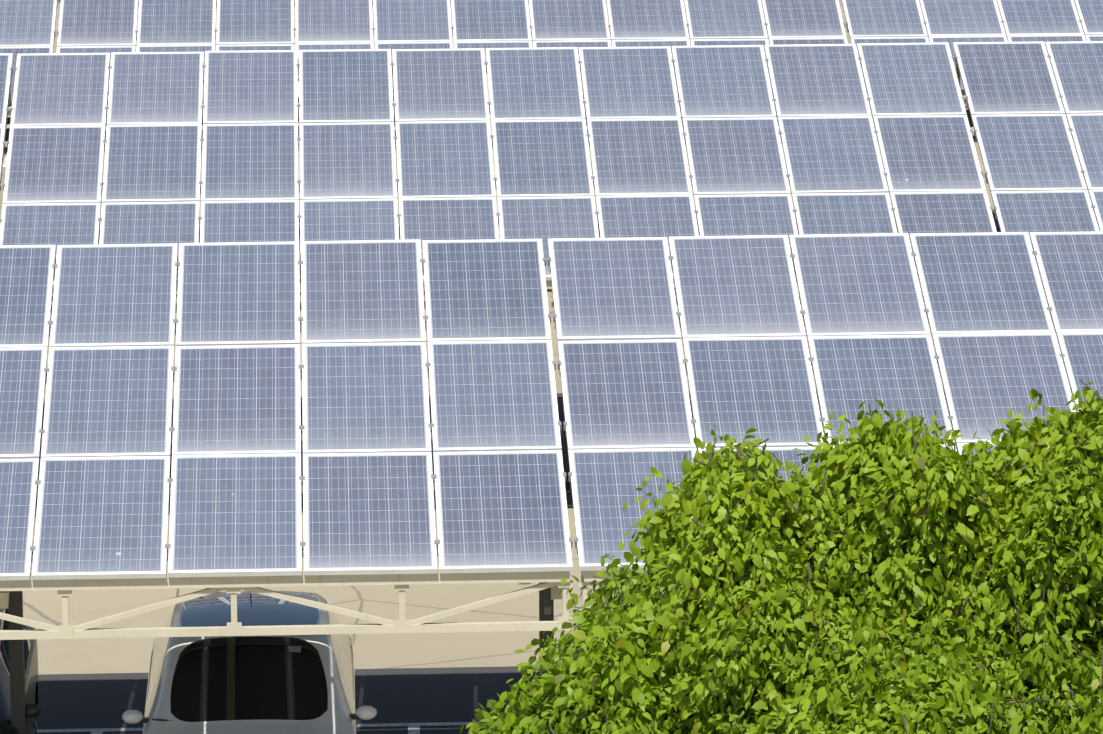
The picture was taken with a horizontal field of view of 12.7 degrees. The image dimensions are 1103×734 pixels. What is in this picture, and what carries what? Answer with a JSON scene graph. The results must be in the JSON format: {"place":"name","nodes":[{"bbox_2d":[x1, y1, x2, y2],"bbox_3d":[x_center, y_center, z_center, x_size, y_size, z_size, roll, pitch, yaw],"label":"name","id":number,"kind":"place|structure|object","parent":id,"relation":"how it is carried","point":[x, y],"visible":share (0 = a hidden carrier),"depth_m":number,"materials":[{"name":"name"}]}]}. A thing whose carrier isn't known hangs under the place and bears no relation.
{"place":"outdoors","nodes":[
{"label":"outdoors","id":0,"kind":"place"},
{"bbox_2d":[0,0,1091,674],"bbox_3d":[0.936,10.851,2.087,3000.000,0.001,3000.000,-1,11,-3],"label":"ground","id":1,"kind":"structure","parent":0,"point":[370,652],"depth_m":46.29,"materials":[{"name":"concrete"}]},
{"bbox_2d":[460,379,1102,733],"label":"tree","id":2,"kind":"object","parent":1,"relation":"on","point":[901,580],"visible":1,"depth_m":22.12,"materials":[{"name":"green plant"}]},
{"bbox_2d":[4,114,1098,733],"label":"parking bay pavement","id":3,"kind":"structure","parent":0,"point":[390,696],"depth_m":43.43,"materials":[{"name":"black asphalt"}]},
{"bbox_2d":[0,609,40,733],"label":"dark hatchback car","id":4,"kind":"object","parent":3,"relation":"on","point":[33,710],"visible":0.6,"depth_m":39.98,"materials":[{"name":"paint"}]},
{"bbox_2d":[122,591,376,733],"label":"white hatchback car","id":5,"kind":"object","parent":3,"relation":"on","point":[282,684],"visible":0.85,"depth_m":39.09,"materials":[{"name":"paint"}]},
{"bbox_2d":[98,113,897,733],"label":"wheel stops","id":6,"kind":"object","parent":3,"relation":"on","point":[560,435],"depth_m":54.19,"materials":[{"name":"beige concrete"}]},
{"bbox_2d":[3,113,1073,733],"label":"parking marking","id":7,"kind":"object","parent":3,"relation":"on","point":[413,727],"depth_m":42.33,"materials":[{"name":"paint"}]},
{"bbox_2d":[0,231,1102,733],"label":"solar carport","id":8,"kind":"object","parent":3,"relation":"on","point":[110,381],"visible":0.81,"depth_m":39.01,"materials":[{"name":"glass"}]},
{"bbox_2d":[0,41,1102,498],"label":"solar carport","id":9,"kind":"object","parent":3,"relation":"on","point":[496,143],"visible":0.75,"depth_m":51.47,"materials":[{"name":"glass"}]},
{"bbox_2d":[0,0,1102,146],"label":"solar carport","id":10,"kind":"object","parent":3,"relation":"on","point":[85,26],"visible":0.31,"depth_m":63.35,"materials":[{"name":"glass"}]},
{"bbox_2d":[55,0,1075,23],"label":"solar carport","id":11,"kind":"object","parent":3,"relation":"on","point":[841,9],"depth_m":73.93,"materials":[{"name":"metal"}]}
]}

